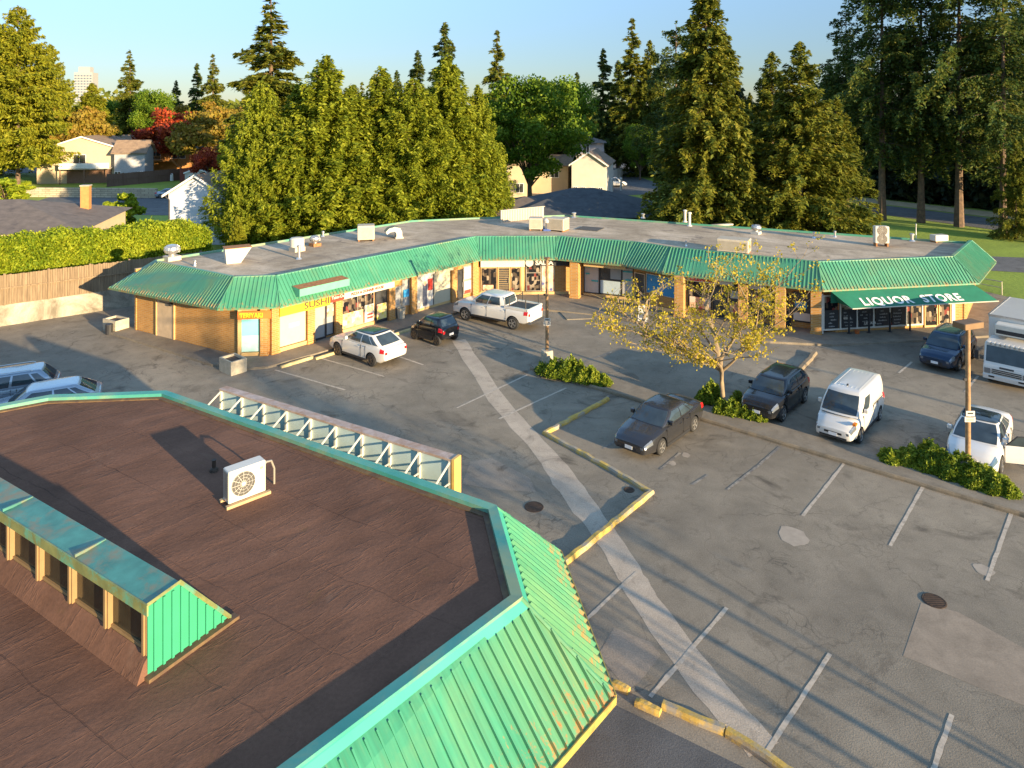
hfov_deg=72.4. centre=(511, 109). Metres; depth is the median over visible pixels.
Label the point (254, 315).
shop sign
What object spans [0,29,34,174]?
conifer tree
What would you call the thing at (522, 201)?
house
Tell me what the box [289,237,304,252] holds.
exhaust fan
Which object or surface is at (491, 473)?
repair patch
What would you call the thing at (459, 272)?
door
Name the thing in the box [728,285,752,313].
window
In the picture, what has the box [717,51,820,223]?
spruce tree
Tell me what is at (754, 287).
shop sign
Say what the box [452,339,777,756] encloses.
trench patch
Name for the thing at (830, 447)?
median
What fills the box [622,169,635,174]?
parked car
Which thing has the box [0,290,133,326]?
retaining wall
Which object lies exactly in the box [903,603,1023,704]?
concrete patch
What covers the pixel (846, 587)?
parking lot
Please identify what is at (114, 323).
planter
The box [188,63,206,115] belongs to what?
fir tree
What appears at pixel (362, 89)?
spruce tree
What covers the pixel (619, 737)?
driveway
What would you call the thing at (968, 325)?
lamp post
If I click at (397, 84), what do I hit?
fir tree
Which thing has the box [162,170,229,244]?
house
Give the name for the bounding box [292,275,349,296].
roof sign box
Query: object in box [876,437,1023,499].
juniper bed
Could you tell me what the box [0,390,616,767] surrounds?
building
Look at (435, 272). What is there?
window
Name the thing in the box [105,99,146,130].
deciduous tree
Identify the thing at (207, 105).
deciduous tree
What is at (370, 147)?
cedar tree
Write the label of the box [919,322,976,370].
parked car
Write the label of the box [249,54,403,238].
cedar tree
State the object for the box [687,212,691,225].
vent pipe
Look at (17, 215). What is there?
house
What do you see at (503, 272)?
door
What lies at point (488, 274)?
window
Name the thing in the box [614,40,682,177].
spruce tree
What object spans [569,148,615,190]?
house
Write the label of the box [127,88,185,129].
deciduous tree
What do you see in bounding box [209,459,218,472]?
roof vent
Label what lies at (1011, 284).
ground
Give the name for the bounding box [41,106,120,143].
deciduous tree
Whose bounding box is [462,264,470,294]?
window
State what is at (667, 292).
window
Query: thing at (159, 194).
parked car
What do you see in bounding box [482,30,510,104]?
spruce tree
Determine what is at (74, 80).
window
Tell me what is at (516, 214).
roof screen
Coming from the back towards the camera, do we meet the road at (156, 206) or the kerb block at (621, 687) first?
the road at (156, 206)
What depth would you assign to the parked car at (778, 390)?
32.28 m
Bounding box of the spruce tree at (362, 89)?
[358,82,368,96]
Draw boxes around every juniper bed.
[534,353,613,386]
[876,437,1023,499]
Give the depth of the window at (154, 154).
156.71 m
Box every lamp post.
[541,257,552,361]
[952,318,983,466]
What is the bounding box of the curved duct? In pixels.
[384,226,403,238]
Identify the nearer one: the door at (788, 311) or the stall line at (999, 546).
the stall line at (999, 546)
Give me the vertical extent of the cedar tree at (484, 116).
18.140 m
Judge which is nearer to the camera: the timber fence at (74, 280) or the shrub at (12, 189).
the timber fence at (74, 280)
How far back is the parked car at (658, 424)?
29.25 m
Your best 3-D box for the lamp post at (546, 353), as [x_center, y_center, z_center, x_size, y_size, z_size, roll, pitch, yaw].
[1.944,11.040,38.889,0.680,5.720,0.663,0,0,0]
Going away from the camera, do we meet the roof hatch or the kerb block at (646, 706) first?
the kerb block at (646, 706)
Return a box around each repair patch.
[462,458,535,491]
[600,628,660,687]
[779,526,809,545]
[973,564,995,575]
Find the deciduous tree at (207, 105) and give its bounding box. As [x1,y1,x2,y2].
[190,100,243,144]
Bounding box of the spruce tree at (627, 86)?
[608,18,656,175]
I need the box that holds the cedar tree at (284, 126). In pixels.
[231,116,338,244]
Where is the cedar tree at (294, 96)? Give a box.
[258,82,328,242]
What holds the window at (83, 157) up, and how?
in the house at (96, 165)
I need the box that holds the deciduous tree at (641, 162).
[621,123,656,179]
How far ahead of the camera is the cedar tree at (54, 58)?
150.10 m
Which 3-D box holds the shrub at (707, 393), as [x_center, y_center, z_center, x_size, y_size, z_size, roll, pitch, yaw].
[9.443,13.463,33.531,1.889,1.040,1.220,0,0,-43]
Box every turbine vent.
[163,244,180,261]
[309,235,320,246]
[751,224,760,234]
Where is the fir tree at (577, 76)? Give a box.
[574,72,589,130]
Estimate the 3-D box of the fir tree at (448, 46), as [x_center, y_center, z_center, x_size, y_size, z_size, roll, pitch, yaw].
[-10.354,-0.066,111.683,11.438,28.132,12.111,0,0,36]
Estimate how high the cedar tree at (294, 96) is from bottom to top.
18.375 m
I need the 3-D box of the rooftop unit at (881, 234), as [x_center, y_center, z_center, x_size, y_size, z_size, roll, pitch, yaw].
[26.642,9.072,50.527,0.950,1.496,0.535,0,0,8]
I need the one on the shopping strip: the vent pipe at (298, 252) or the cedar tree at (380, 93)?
the vent pipe at (298, 252)
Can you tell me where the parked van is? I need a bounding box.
[816,367,883,442]
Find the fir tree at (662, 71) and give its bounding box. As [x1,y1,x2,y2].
[630,20,696,195]
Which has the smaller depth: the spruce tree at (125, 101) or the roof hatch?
the roof hatch
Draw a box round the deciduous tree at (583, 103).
[535,81,598,160]
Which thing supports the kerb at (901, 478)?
on the parking lot
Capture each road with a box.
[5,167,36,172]
[38,197,167,214]
[532,163,671,195]
[849,201,1013,229]
[991,256,1023,271]
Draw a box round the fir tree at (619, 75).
[599,60,629,168]
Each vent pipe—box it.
[296,245,301,259]
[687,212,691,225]
[908,233,914,241]
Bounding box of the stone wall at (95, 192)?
[26,187,157,197]
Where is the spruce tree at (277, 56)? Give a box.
[215,0,305,152]
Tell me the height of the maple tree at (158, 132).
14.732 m
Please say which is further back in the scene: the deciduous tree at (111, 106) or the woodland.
the deciduous tree at (111, 106)
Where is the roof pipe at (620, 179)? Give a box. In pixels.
[619,178,622,190]
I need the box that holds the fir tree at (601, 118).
[589,48,628,167]
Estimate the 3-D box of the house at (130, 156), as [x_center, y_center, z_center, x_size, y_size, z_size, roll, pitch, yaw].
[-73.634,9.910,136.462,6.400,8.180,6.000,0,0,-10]
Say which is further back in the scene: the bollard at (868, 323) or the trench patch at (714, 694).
the bollard at (868, 323)
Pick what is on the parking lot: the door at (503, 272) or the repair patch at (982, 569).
the repair patch at (982, 569)
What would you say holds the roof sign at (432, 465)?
attached to the building
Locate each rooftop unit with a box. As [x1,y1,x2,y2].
[357,223,374,241]
[529,216,542,230]
[547,216,568,231]
[717,236,750,253]
[873,225,888,246]
[930,234,947,242]
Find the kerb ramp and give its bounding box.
[560,312,592,319]
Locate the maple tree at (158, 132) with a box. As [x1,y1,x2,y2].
[131,107,201,156]
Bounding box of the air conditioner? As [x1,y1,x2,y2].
[219,456,274,509]
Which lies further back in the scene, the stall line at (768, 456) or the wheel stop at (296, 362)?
the wheel stop at (296, 362)
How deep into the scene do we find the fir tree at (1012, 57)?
79.80 m
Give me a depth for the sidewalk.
43.25 m
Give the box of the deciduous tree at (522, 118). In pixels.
[492,97,534,161]
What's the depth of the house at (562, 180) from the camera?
116.87 m
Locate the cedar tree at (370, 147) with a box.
[315,84,396,232]
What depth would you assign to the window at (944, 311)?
44.92 m
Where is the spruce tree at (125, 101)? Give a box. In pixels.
[110,50,143,134]
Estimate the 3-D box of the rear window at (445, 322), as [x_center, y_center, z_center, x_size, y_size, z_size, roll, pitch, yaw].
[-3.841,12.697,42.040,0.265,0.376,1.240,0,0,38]
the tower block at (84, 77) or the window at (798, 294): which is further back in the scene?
the tower block at (84, 77)
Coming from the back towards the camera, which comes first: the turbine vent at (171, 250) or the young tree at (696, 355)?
the turbine vent at (171, 250)
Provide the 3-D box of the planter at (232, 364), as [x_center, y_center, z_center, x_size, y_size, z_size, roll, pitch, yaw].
[-14.966,13.640,37.548,1.250,0.720,0.900,0,0,40]
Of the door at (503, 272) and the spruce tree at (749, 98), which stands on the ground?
the spruce tree at (749, 98)
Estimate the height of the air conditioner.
0.840 m
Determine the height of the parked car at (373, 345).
1.680 m
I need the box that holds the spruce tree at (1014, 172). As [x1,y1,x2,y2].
[986,140,1023,241]
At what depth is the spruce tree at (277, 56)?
106.96 m
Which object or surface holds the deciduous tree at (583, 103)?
on the ground
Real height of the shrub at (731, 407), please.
0.836 m
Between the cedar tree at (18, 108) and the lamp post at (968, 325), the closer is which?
the lamp post at (968, 325)
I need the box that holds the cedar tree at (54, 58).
[12,44,78,157]
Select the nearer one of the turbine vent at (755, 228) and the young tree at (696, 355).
the young tree at (696, 355)
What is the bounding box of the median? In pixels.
[532,361,1023,511]
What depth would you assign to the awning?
43.11 m
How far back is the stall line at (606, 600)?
20.13 m
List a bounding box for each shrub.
[0,177,35,199]
[103,192,146,223]
[694,377,720,405]
[711,390,742,417]
[739,404,768,422]
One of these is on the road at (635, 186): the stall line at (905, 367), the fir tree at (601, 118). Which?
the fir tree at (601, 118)
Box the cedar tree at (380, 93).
[330,65,442,229]
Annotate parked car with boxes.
[0,361,60,398]
[0,376,102,403]
[155,188,171,197]
[330,325,405,366]
[410,311,458,345]
[613,177,626,186]
[614,393,702,455]
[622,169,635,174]
[741,362,809,421]
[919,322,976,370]
[945,404,1023,474]
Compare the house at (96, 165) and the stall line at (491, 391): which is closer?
the stall line at (491, 391)
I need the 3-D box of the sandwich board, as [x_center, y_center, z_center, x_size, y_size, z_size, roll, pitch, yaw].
[8.652,13.370,46.233,0.600,1.000,0.560,0,0,20]
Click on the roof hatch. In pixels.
(586, 228)
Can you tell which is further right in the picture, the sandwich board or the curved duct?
the sandwich board
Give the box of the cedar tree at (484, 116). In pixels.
[461,84,516,216]
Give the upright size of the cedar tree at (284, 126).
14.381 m
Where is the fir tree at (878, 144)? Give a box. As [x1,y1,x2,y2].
[815,0,946,220]
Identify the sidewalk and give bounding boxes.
[102,294,1004,370]
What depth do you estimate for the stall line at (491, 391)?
34.79 m
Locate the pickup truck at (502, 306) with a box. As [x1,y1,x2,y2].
[453,289,544,329]
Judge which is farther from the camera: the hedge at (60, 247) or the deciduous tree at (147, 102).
the deciduous tree at (147, 102)
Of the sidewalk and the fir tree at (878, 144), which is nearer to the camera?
the sidewalk
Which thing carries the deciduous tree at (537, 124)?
on the ground
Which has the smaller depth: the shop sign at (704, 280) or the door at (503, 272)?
the shop sign at (704, 280)
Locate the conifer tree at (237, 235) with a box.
[225,216,247,245]
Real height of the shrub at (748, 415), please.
0.707 m
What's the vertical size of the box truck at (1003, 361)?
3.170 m
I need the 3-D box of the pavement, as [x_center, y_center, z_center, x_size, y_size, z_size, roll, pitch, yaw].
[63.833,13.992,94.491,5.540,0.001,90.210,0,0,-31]
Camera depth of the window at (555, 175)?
116.51 m
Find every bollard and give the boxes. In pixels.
[847,314,850,333]
[867,313,870,332]
[888,312,891,331]
[908,311,911,330]
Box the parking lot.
[0,291,1023,767]
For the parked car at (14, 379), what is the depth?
33.00 m
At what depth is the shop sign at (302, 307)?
41.06 m
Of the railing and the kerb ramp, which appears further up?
the railing
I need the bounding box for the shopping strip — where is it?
[108,215,996,355]
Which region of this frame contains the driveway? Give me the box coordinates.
[563,705,743,767]
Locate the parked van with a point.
(852, 403)
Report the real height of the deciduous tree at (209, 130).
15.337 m
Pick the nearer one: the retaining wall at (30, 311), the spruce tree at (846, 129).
the retaining wall at (30, 311)
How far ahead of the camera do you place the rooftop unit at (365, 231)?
52.35 m
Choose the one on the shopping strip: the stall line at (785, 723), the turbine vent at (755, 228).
the turbine vent at (755, 228)
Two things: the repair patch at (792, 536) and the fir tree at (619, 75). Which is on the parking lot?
the repair patch at (792, 536)
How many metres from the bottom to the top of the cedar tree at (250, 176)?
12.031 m
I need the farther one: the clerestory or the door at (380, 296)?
the door at (380, 296)
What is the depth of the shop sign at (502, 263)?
52.36 m
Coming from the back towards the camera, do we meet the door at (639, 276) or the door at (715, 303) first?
the door at (639, 276)
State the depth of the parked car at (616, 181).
127.21 m
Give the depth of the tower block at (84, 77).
800.27 m
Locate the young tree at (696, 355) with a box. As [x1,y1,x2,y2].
[586,232,829,400]
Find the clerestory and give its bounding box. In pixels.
[0,478,239,686]
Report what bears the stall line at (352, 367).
on the parking lot
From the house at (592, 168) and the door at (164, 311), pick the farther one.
the house at (592, 168)
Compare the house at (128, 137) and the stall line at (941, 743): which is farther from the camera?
the house at (128, 137)
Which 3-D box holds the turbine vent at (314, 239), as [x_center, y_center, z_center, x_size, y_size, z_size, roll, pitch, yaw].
[-14.225,9.434,50.544,0.794,0.772,0.794,0,0,41]
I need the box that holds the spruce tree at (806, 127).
[720,41,884,234]
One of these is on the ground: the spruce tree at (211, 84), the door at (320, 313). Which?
the spruce tree at (211, 84)
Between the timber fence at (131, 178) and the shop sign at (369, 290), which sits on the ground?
the timber fence at (131, 178)
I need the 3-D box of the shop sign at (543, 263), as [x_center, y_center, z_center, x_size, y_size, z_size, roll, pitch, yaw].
[3.001,11.450,52.583,3.996,0.600,0.120,0,0,-2]
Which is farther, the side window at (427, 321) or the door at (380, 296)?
the door at (380, 296)
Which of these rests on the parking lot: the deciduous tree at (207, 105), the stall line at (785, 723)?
the stall line at (785, 723)
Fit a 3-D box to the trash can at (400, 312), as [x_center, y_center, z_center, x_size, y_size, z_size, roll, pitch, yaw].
[-7.402,13.520,46.678,0.628,0.700,0.660,0,0,41]
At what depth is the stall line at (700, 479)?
26.50 m
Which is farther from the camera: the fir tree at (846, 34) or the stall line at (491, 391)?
the fir tree at (846, 34)
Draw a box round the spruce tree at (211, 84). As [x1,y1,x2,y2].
[196,54,229,109]
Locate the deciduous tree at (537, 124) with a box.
[470,73,591,196]
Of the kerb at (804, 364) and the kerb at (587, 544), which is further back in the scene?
the kerb at (804, 364)
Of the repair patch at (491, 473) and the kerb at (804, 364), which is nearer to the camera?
the repair patch at (491, 473)
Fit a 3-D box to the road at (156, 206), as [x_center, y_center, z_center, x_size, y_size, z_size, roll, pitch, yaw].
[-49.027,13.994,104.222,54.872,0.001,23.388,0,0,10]
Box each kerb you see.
[530,367,1023,517]
[542,397,653,564]
[661,699,725,735]
[725,726,792,767]
[798,351,817,369]
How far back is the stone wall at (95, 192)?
111.95 m
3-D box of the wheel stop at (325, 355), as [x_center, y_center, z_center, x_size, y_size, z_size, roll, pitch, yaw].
[-10.436,13.935,39.919,0.220,0.144,1.800,0,0,41]
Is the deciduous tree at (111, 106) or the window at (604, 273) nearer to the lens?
the window at (604, 273)
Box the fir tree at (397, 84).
[390,70,402,89]
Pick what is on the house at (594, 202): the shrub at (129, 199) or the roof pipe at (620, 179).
the roof pipe at (620, 179)
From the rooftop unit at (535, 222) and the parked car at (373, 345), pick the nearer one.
the parked car at (373, 345)
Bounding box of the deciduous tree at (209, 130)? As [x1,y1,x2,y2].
[163,103,247,162]
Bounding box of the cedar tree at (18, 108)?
[0,5,81,184]
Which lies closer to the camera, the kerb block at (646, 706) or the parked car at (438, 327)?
the kerb block at (646, 706)
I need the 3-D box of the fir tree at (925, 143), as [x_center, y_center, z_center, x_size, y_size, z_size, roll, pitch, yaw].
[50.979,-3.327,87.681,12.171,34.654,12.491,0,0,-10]
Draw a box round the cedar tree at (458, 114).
[407,53,513,219]
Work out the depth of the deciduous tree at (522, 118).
112.83 m
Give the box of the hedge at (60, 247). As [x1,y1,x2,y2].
[0,216,213,303]
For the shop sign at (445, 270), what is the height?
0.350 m
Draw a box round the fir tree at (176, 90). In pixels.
[172,80,184,113]
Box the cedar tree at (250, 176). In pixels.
[215,139,279,244]
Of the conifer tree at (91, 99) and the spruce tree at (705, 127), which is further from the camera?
the conifer tree at (91, 99)
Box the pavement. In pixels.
[850,196,1014,219]
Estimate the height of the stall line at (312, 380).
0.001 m
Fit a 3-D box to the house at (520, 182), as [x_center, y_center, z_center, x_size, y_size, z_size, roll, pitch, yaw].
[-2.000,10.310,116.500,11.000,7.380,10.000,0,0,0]
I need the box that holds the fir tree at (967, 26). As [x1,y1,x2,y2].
[878,0,1023,226]
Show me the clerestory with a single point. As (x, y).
(164, 622)
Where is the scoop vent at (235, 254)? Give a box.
[222,244,251,263]
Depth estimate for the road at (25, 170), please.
159.28 m
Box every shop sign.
[238,311,270,319]
[279,297,329,316]
[330,294,345,302]
[344,281,394,298]
[417,272,434,276]
[436,267,453,273]
[481,261,524,266]
[525,260,569,266]
[584,263,625,269]
[685,277,733,285]
[750,284,765,289]
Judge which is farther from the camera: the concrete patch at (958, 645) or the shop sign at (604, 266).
the shop sign at (604, 266)
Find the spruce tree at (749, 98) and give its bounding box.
[746,92,768,195]
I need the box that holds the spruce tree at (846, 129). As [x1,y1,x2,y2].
[803,97,879,234]
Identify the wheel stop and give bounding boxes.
[280,356,313,367]
[314,351,334,359]
[395,328,410,334]
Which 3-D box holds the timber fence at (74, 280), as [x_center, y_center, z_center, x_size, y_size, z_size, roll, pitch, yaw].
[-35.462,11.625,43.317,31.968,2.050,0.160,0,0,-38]
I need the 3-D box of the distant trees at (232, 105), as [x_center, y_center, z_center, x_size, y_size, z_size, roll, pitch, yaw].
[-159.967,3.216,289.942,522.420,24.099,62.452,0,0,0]
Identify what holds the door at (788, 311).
in the shopping strip
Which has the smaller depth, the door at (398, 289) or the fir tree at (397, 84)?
the door at (398, 289)
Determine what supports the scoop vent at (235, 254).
on the shopping strip
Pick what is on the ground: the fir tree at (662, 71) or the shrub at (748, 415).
the fir tree at (662, 71)
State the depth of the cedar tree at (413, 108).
71.07 m
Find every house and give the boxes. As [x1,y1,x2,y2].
[0,184,132,235]
[37,135,127,184]
[110,140,156,173]
[118,135,133,139]
[153,144,204,170]
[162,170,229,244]
[495,196,536,216]
[501,161,526,197]
[522,188,652,219]
[532,154,576,193]
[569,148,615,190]
[576,137,606,157]
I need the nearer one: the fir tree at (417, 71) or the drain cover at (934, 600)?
the drain cover at (934, 600)
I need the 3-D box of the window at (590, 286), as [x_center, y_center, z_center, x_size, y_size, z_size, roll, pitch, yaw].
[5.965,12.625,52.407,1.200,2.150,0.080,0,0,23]
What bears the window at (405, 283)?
in the shopping strip
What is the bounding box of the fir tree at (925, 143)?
[858,0,985,222]
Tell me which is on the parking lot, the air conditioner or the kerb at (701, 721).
the kerb at (701, 721)
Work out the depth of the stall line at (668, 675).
18.02 m
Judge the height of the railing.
1.028 m
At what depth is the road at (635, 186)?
128.05 m
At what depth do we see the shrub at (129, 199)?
83.78 m
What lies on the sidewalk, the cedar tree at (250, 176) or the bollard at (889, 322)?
the bollard at (889, 322)
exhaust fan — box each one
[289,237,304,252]
[543,218,550,230]
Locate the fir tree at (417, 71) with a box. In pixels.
[408,50,428,93]
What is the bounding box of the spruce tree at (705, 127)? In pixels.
[636,0,776,227]
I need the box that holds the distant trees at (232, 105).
[71,88,667,133]
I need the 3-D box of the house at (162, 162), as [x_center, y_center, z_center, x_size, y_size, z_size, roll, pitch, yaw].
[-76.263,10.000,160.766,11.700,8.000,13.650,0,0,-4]
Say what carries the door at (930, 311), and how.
in the shopping strip
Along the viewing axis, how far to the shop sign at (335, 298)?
42.79 m
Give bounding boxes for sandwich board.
[638,305,647,321]
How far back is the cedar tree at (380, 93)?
72.32 m
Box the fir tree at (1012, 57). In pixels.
[950,0,1023,231]
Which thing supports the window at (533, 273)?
in the shopping strip
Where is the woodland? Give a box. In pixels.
[683,79,1023,210]
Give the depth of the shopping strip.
46.47 m
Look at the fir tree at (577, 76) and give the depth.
169.77 m
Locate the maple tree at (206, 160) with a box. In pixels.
[189,143,231,173]
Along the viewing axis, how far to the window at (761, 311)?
45.65 m
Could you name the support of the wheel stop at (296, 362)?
on the parking lot
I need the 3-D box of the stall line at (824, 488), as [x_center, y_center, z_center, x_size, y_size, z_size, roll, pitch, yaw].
[11.679,13.991,26.029,0.129,0.001,5.012,0,0,41]
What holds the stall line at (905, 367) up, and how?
on the parking lot
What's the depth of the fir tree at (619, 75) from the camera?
164.22 m
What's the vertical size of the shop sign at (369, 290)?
0.450 m
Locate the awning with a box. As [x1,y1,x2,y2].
[831,285,998,308]
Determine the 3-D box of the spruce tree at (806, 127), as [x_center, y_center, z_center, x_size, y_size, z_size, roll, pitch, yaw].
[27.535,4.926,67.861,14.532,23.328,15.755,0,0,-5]
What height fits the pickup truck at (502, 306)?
2.002 m
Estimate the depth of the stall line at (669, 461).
27.86 m
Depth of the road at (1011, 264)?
63.40 m
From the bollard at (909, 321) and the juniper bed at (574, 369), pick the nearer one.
the juniper bed at (574, 369)
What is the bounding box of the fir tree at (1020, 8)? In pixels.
[961,0,1023,169]
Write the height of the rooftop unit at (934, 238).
0.550 m
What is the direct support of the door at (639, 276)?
in the shopping strip
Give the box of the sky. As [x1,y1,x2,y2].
[0,0,1023,110]
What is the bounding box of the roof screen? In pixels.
[499,206,544,221]
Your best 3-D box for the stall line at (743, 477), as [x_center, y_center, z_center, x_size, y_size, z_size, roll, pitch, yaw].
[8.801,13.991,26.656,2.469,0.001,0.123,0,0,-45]
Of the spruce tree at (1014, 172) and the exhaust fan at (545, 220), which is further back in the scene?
the spruce tree at (1014, 172)
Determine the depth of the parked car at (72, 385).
31.67 m
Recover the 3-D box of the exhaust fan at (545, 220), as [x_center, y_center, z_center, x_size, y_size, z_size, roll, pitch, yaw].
[2.852,9.295,57.046,0.640,1.050,0.624,0,0,0]
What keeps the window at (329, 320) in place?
in the shopping strip
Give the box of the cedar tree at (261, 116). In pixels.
[197,80,290,245]
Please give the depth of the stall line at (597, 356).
39.73 m
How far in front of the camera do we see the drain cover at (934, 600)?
19.95 m
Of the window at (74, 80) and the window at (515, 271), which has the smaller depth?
the window at (515, 271)
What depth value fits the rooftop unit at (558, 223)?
56.58 m
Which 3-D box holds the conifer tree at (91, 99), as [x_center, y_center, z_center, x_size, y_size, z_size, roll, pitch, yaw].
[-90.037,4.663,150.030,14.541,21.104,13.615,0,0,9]
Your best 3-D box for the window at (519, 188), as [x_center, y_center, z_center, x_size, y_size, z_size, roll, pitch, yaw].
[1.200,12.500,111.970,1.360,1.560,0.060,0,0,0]
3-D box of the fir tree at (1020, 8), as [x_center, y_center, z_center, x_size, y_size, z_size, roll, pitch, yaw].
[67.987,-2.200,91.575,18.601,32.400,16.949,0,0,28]
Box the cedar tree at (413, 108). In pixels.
[342,78,486,228]
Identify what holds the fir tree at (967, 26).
on the ground
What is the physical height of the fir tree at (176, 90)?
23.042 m
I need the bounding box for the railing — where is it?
[982,278,1002,294]
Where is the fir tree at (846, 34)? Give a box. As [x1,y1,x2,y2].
[805,6,885,193]
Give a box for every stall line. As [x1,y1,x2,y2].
[275,370,345,389]
[321,358,383,376]
[456,375,526,407]
[498,388,565,418]
[584,352,610,361]
[587,571,637,619]
[648,607,728,697]
[659,453,680,469]
[691,474,708,484]
[726,465,758,489]
[757,447,780,465]
[766,653,831,751]
[802,463,844,515]
[889,487,923,545]
[898,362,912,372]
[931,713,953,767]
[985,513,1012,580]
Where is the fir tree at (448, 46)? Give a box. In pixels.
[426,22,466,114]
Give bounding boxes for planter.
[103,315,128,334]
[219,353,246,375]
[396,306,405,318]
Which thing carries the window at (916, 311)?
in the shopping strip
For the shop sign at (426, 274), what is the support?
attached to the shopping strip
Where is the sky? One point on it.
(166, 39)
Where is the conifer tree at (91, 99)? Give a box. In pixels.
[66,83,122,136]
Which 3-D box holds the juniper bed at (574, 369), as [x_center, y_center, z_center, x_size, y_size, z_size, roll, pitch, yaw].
[3.248,13.411,36.631,4.447,1.163,2.110,0,0,24]
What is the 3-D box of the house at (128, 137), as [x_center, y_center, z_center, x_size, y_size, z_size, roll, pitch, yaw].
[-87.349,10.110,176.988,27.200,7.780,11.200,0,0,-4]
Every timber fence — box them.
[0,250,206,305]
[107,168,179,186]
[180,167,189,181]
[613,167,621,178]
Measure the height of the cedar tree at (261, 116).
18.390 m
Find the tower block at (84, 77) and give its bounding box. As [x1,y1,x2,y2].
[74,67,97,103]
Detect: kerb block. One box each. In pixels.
[612,679,630,694]
[634,697,661,717]
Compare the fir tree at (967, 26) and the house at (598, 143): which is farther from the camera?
the house at (598, 143)
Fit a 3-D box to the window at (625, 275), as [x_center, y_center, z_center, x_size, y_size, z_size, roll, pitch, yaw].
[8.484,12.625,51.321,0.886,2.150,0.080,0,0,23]
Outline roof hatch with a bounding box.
[575,226,603,230]
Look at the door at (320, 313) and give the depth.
42.34 m
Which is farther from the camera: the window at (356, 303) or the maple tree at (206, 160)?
the maple tree at (206, 160)
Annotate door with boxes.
[157,300,172,338]
[315,306,325,340]
[375,289,386,323]
[395,285,401,317]
[457,269,462,299]
[498,267,509,290]
[634,272,644,302]
[713,285,726,317]
[786,293,790,326]
[924,305,937,327]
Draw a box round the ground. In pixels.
[0,147,1023,298]
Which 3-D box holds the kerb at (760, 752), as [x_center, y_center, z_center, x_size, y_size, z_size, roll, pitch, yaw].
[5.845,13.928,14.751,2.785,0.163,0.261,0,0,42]
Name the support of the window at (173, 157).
in the house at (162, 162)
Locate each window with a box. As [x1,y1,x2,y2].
[73,154,85,162]
[74,80,91,81]
[153,150,160,159]
[170,151,184,158]
[326,302,333,335]
[343,292,373,328]
[401,278,409,305]
[420,317,431,324]
[433,272,435,304]
[440,316,455,326]
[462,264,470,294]
[481,267,496,291]
[511,267,520,290]
[515,183,523,192]
[526,266,540,290]
[550,171,558,177]
[584,266,598,293]
[599,268,621,295]
[622,267,633,297]
[646,273,673,298]
[688,281,711,309]
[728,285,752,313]
[754,288,773,318]
[793,291,810,322]
[823,295,922,330]
[938,304,950,323]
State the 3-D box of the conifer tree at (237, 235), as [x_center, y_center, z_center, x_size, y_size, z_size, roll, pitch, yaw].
[-25.150,11.944,64.003,2.462,4.646,2.306,0,0,-6]
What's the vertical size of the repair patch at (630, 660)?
0.001 m
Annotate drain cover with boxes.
[524,501,543,511]
[624,487,633,494]
[921,593,946,608]
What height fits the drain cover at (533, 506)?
0.020 m
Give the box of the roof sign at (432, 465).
[207,386,460,491]
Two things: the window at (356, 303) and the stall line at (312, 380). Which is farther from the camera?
the window at (356, 303)
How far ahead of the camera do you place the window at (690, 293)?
47.62 m
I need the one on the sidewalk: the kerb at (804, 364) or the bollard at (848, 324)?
the bollard at (848, 324)
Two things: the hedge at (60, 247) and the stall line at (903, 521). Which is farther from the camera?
the hedge at (60, 247)
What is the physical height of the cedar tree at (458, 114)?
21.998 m
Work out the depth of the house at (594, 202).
77.03 m
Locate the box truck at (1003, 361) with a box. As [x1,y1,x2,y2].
[975,296,1023,386]
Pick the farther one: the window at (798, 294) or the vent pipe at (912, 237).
the vent pipe at (912, 237)
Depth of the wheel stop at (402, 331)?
43.94 m
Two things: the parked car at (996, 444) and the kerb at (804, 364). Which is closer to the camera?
the parked car at (996, 444)
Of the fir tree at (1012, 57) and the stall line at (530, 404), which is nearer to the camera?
the stall line at (530, 404)
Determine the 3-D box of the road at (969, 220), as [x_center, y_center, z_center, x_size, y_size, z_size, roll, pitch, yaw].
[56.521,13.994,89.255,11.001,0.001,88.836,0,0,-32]

